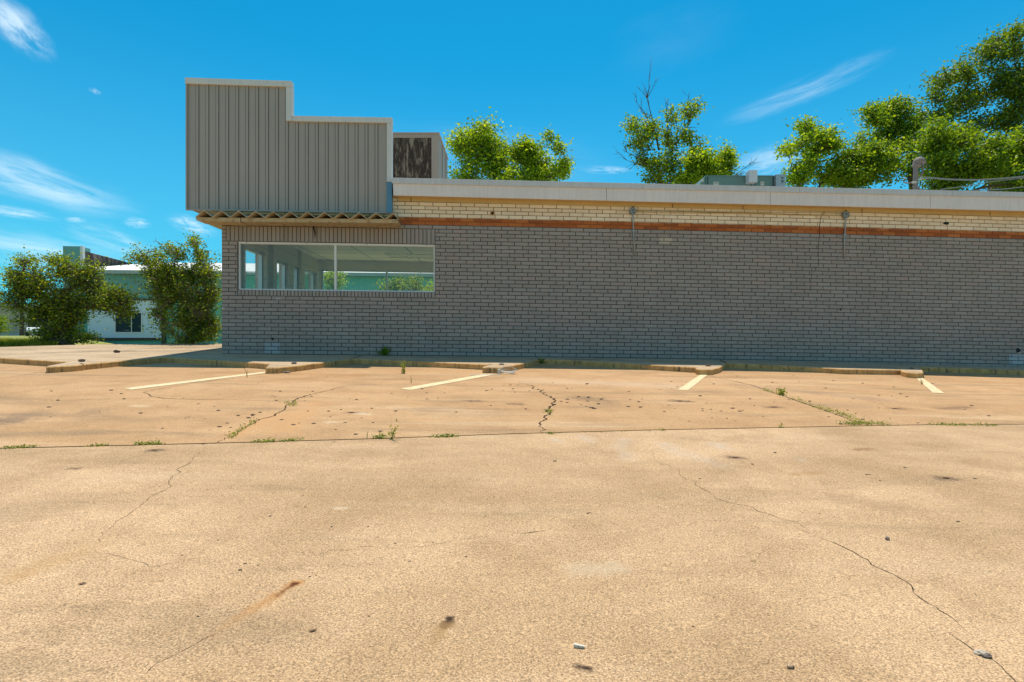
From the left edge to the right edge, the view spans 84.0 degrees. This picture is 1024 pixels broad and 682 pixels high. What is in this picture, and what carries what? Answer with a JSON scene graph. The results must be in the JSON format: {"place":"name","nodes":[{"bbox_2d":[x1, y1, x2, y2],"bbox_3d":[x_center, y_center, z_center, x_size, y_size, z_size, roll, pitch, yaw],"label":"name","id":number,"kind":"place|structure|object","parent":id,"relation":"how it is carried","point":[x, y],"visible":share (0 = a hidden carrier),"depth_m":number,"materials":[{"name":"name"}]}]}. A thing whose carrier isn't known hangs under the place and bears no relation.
{"place":"outdoors","nodes":[
{"label":"outdoors","id":0,"kind":"place"},
{"bbox_2d":[0,337,57,346],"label":"grass","id":1,"kind":"structure","parent":0,"point":[9,342],"depth_m":12.72,"materials":[{"name":"green plant"}]},
{"bbox_2d":[25,322,40,335],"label":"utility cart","id":2,"kind":"object","parent":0,"point":[30,329],"visible":0.38,"depth_m":40.18,"materials":[{"name":"white plastic"}]},
{"bbox_2d":[0,336,1018,447],"bbox_3d":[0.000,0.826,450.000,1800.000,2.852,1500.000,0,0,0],"label":"ground","id":3,"kind":"structure","parent":0,"point":[100,342],"depth_m":5.55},
{"bbox_2d":[0,314,13,334],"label":"roadside tree","id":4,"kind":"object","parent":3,"relation":"on","point":[3,324],"visible":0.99,"depth_m":29.89,"materials":[{"name":"green plant"}]},
{"bbox_2d":[19,278,23,335],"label":"utility post","id":5,"kind":"object","parent":3,"relation":"on","point":[21,331],"depth_m":45.88,"materials":[{"name":"grey metal"}]},
{"bbox_2d":[0,302,54,335],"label":"beige warehouse","id":6,"kind":"structure","parent":3,"relation":"on","point":[15,331],"depth_m":52.00,"materials":[{"name":"metal"}]},
{"bbox_2d":[0,244,147,345],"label":"crape myrtle","id":7,"kind":"object","parent":3,"relation":"on","point":[65,310],"visible":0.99,"depth_m":12.84,"materials":[{"name":"green plant"}]},
{"bbox_2d":[63,246,433,343],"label":"teal building","id":8,"kind":"structure","parent":3,"relation":"on","point":[115,332],"depth_m":27.23,"materials":[{"name":"metal"}]},
{"bbox_2d":[114,312,141,332],"bbox_3d":[-18.317,-0.884,27.137,1.325,1.013,0.071,0,0,-5],"label":"window","id":9,"kind":"structure","parent":8,"relation":"in","point":[124,327],"depth_m":27.15,"materials":[{"name":"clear glass"}]},
{"bbox_2d":[324,271,353,289],"bbox_3d":[-6.678,-1.147,20.519,1.753,3.210,1.851,0,0,0],"label":"garden shrub","id":10,"kind":"object","parent":3,"relation":"on","point":[329,279],"visible":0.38,"depth_m":20.28,"materials":[{"name":"green plant"}]},
{"bbox_2d":[369,274,430,290],"bbox_3d":[-4.049,-1.052,20.968,2.433,3.051,2.038,0,0,0],"label":"garden shrub","id":11,"kind":"object","parent":3,"relation":"on","point":[413,285],"visible":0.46,"depth_m":20.82,"materials":[{"name":"green plant"}]},
{"bbox_2d":[422,280,433,290],"bbox_3d":[-2.562,-0.812,19.003,1.272,2.553,1.262,0,0,0],"label":"garden shrub","id":12,"kind":"object","parent":3,"relation":"on","point":[428,287],"visible":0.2,"depth_m":18.93,"materials":[{"name":"green plant"}]},
{"bbox_2d":[441,106,534,180],"bbox_3d":[-1.246,-4.554,24.004,4.433,10.120,3.674,0,0,0],"label":"roadside tree","id":13,"kind":"object","parent":3,"relation":"on","point":[481,147],"visible":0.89,"depth_m":23.54,"materials":[{"name":"green plant"}]},
{"bbox_2d":[0,424,1023,681],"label":"driveway slab","id":14,"kind":"structure","parent":3,"relation":"on","point":[642,568],"depth_m":2.07,"materials":[{"name":"concrete"}]},
{"bbox_2d":[250,437,303,442],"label":"weeds","id":15,"kind":"object","parent":14,"relation":"on","point":[268,440],"visible":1,"depth_m":3.85,"materials":[{"name":"green plant"}]},
{"bbox_2d":[388,419,398,438],"bbox_3d":[-0.814,0.612,3.941,0.132,0.155,0.065,0,0,44],"label":"tall weed","id":16,"kind":"object","parent":14,"relation":"on","point":[391,435],"visible":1,"depth_m":3.96,"materials":[{"name":"green plant"}]},
{"bbox_2d":[430,432,458,437],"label":"weeds","id":17,"kind":"object","parent":14,"relation":"on","point":[447,435],"visible":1,"depth_m":4.06,"materials":[{"name":"green plant"}]},
{"bbox_2d":[48,378,990,626],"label":"dirt crumbs","id":18,"kind":"object","parent":14,"relation":"on","point":[525,408],"visible":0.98,"depth_m":5.34,"materials":[{"name":"brown soil"}]},
{"bbox_2d":[926,421,995,425],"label":"weeds","id":19,"kind":"object","parent":14,"relation":"on","point":[965,424],"visible":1,"depth_m":4.82,"materials":[{"name":"green plant"}]},
{"bbox_2d":[973,649,987,654],"bbox_3d":[1.256,0.835,1.523,0.036,0.013,0.022,0,0,23],"label":"concrete chip","id":20,"kind":"object","parent":14,"relation":"on","point":[978,651],"visible":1,"depth_m":1.52,"materials":[{"name":"beige concrete"}]},
{"bbox_2d":[981,653,991,657],"bbox_3d":[1.260,0.835,1.510,0.027,0.013,0.014,0,0,0],"label":"concrete chip","id":21,"kind":"object","parent":14,"relation":"on","point":[987,655],"visible":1,"depth_m":1.51,"materials":[{"name":"concrete"}]},
{"bbox_2d":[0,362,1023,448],"bbox_3d":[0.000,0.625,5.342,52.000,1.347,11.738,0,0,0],"label":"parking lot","id":22,"kind":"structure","parent":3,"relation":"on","point":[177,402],"depth_m":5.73,"materials":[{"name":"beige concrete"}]},
{"bbox_2d":[0,443,39,448],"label":"weeds","id":23,"kind":"object","parent":22,"relation":"on","point":[21,446],"visible":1,"depth_m":3.59,"materials":[{"name":"green plant"}]},
{"bbox_2d":[86,441,111,446],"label":"weeds","id":24,"kind":"object","parent":22,"relation":"on","point":[105,444],"visible":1,"depth_m":3.66,"materials":[{"name":"green plant"}]},
{"bbox_2d":[134,438,164,444],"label":"weeds","id":25,"kind":"object","parent":22,"relation":"on","point":[147,443],"visible":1,"depth_m":3.72,"materials":[{"name":"green plant"}]},
{"bbox_2d":[228,417,256,437],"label":"weeds","id":26,"kind":"object","parent":22,"relation":"on","point":[233,435],"visible":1,"depth_m":4.18,"materials":[{"name":"green plant"}]},
{"bbox_2d":[371,431,389,438],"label":"weeds","id":27,"kind":"object","parent":22,"relation":"on","point":[378,437],"visible":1,"depth_m":3.98,"materials":[{"name":"green plant"}]},
{"bbox_2d":[400,359,405,372],"bbox_3d":[-1.563,0.367,8.185,0.098,0.215,0.155,0,0,-30],"label":"tall weed","id":28,"kind":"object","parent":22,"relation":"on","point":[403,368],"visible":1,"depth_m":8.16,"materials":[{"name":"green plant"}]},
{"bbox_2d":[471,364,518,374],"bbox_3d":[-0.164,0.416,8.267,0.412,0.135,0.924,0,0,35],"label":"rubble","id":29,"kind":"object","parent":22,"relation":"on","point":[511,372],"visible":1,"depth_m":8.23,"materials":[{"name":"white concrete"}]},
{"bbox_2d":[776,386,787,394],"bbox_3d":[3.085,0.584,6.541,0.096,0.129,0.156,0,0,-8],"label":"tall weed","id":30,"kind":"object","parent":22,"relation":"on","point":[781,391],"visible":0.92,"depth_m":6.50,"materials":[{"name":"green plant"}]},
{"bbox_2d":[791,396,862,421],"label":"weeds","id":31,"kind":"object","parent":22,"relation":"on","point":[849,416],"visible":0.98,"depth_m":5.38,"materials":[{"name":"green plant"}]},
{"bbox_2d":[836,417,898,425],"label":"weeds","id":32,"kind":"object","parent":22,"relation":"on","point":[853,422],"visible":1,"depth_m":4.79,"materials":[{"name":"green plant"}]},
{"bbox_2d":[0,344,1023,377],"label":"walkway","id":33,"kind":"structure","parent":3,"relation":"on","point":[58,358],"depth_m":9.49,"materials":[{"name":"concrete"}]},
{"bbox_2d":[106,228,221,343],"bbox_3d":[-7.776,-1.231,13.221,2.881,2.813,1.635,0,0,0],"label":"leafy shrub","id":34,"kind":"object","parent":33,"relation":"on","point":[193,315],"visible":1,"depth_m":13.00,"materials":[{"name":"green plant"}]},
{"bbox_2d":[374,345,390,355],"bbox_3d":[-2.331,0.169,10.205,0.337,0.196,0.212,0,0,-10],"label":"rosette weed","id":35,"kind":"object","parent":33,"relation":"on","point":[385,352],"visible":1,"depth_m":10.19,"materials":[{"name":"green plant"}]},
{"bbox_2d":[505,123,577,180],"bbox_3d":[1.038,-4.355,24.862,3.772,9.747,3.035,0,0,-14],"label":"roadside tree","id":36,"kind":"object","parent":3,"relation":"on","point":[534,160],"visible":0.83,"depth_m":24.35,"materials":[{"name":"green plant"}]},
{"bbox_2d":[185,77,1023,366],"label":"brick store","id":37,"kind":"structure","parent":3,"relation":"on","point":[549,269],"depth_m":10.41,"materials":[{"name":"grey brick"}]},
{"bbox_2d":[238,242,434,291],"bbox_3d":[-3.153,-1.334,10.290,3.506,0.897,0.070,0,0,-2],"label":"window frame","id":38,"kind":"structure","parent":37,"relation":"in","point":[335,245],"depth_m":10.27,"materials":[{"name":"white metal"}]},
{"bbox_2d":[393,132,447,178],"bbox_3d":[-2.227,-3.642,13.275,1.290,1.805,1.790,0,0,0],"label":"rooftop cooler","id":39,"kind":"object","parent":37,"relation":"on","point":[419,154],"visible":0.3,"depth_m":12.41,"materials":[{"name":"beige metal"}]},
{"bbox_2d":[629,206,635,254],"bbox_3d":[2.210,-2.019,10.411,0.124,0.889,0.077,0,0,0],"label":"junction box","id":40,"kind":"object","parent":37,"relation":"attached to","point":[632,211],"visible":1,"depth_m":10.41,"materials":[{"name":"metal"}]},
{"bbox_2d":[636,210,841,215],"bbox_3d":[4.204,-2.366,10.513,3.856,0.079,0.013,0,0,-2],"label":"electrical cable","id":41,"kind":"object","parent":37,"relation":"attached to","point":[744,212],"visible":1,"depth_m":10.52,"materials":[{"name":"grey rubber"}]},
{"bbox_2d":[695,170,784,186],"bbox_3d":[5.266,-3.683,13.845,2.065,0.441,1.730,0,0,0],"label":"air conditioner","id":42,"kind":"object","parent":37,"relation":"on","point":[751,178],"visible":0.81,"depth_m":13.20,"materials":[{"name":"grey metal"}]},
{"bbox_2d":[842,210,849,258],"bbox_3d":[6.199,-1.981,10.567,0.124,0.897,0.077,0,0,0],"label":"junction box","id":43,"kind":"object","parent":37,"relation":"attached to","point":[845,214],"visible":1,"depth_m":10.57,"materials":[{"name":"metal"}]},
{"bbox_2d":[903,157,926,189],"bbox_3d":[8.034,-3.285,11.350,0.484,0.776,0.223,0,0,0],"label":"service mast","id":44,"kind":"object","parent":37,"relation":"on","point":[918,162],"visible":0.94,"depth_m":11.32,"materials":[{"name":"metal"}]},
{"bbox_2d":[918,176,1023,180],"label":"power cable","id":45,"kind":"object","parent":44,"relation":"attached to","point":[970,179],"visible":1,"depth_m":12.47,"materials":[{"name":"grey rubber"}]},
{"bbox_2d":[940,178,1023,189],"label":"power cable","id":46,"kind":"object","parent":37,"relation":"attached to","point":[981,183],"visible":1,"depth_m":12.31,"materials":[{"name":"black rubber"}]},
{"bbox_2d":[964,186,1023,190],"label":"power cable","id":47,"kind":"object","parent":37,"relation":"attached to","point":[992,189],"visible":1,"depth_m":11.92,"materials":[{"name":"black rubber"}]},
{"bbox_2d":[613,63,713,183],"bbox_3d":[6.578,-5.959,24.936,4.339,13.004,3.063,0,0,0],"label":"roadside tree","id":48,"kind":"object","parent":3,"relation":"on","point":[653,163],"visible":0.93,"depth_m":24.75,"materials":[{"name":"green plant"}]},
{"bbox_2d":[671,141,736,184],"bbox_3d":[8.085,-3.843,24.057,2.750,8.711,3.137,0,0,11],"label":"roadside tree","id":49,"kind":"object","parent":3,"relation":"on","point":[699,166],"visible":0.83,"depth_m":23.42,"materials":[{"name":"green plant"}]},
{"bbox_2d":[713,136,756,174],"bbox_3d":[9.498,-4.085,24.405,2.125,9.201,2.149,0,0,28],"label":"roadside tree","id":50,"kind":"object","parent":3,"relation":"on","point":[731,160],"visible":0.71,"depth_m":24.02,"materials":[{"name":"green plant"}]},
{"bbox_2d":[772,114,850,187],"bbox_3d":[12.651,-4.574,23.875,3.982,10.157,3.096,0,0,0],"label":"roadside tree","id":51,"kind":"object","parent":3,"relation":"on","point":[814,141],"visible":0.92,"depth_m":23.54,"materials":[{"name":"green plant"}]},
{"bbox_2d":[819,125,911,188],"bbox_3d":[14.797,-4.403,24.071,4.087,9.847,3.481,0,0,0],"label":"roadside tree","id":52,"kind":"object","parent":3,"relation":"on","point":[869,162],"visible":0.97,"depth_m":23.38,"materials":[{"name":"green plant"}]},
{"bbox_2d":[847,90,933,189],"bbox_3d":[17.946,-5.670,26.460,5.505,12.383,3.456,0,0,-41],"label":"roadside tree","id":53,"kind":"object","parent":3,"relation":"on","point":[888,119],"visible":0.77,"depth_m":26.10,"materials":[{"name":"green plant"}]},
{"bbox_2d":[902,112,1023,191],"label":"roadside tree","id":54,"kind":"object","parent":3,"relation":"on","point":[941,148],"visible":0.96,"depth_m":22.98,"materials":[{"name":"green plant"}]},
{"bbox_2d":[907,15,1023,190],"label":"roadside tree","id":55,"kind":"object","parent":3,"relation":"on","point":[1007,84],"visible":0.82,"depth_m":26.50,"materials":[{"name":"green plant"}]},
{"bbox_2d":[0,0,1023,303],"label":"sky","id":56,"kind":"structure","parent":0,"point":[93,92],"materials":[{"name":"blue"}]},
{"bbox_2d":[574,643,584,647],"bbox_3d":[0.180,0.816,1.524,0.030,0.009,0.008,0,0,12],"label":"plastic wedge","id":57,"kind":"object","parent":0,"point":[576,645],"visible":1,"depth_m":1.52,"materials":[{"name":"white plastic"}]}
]}

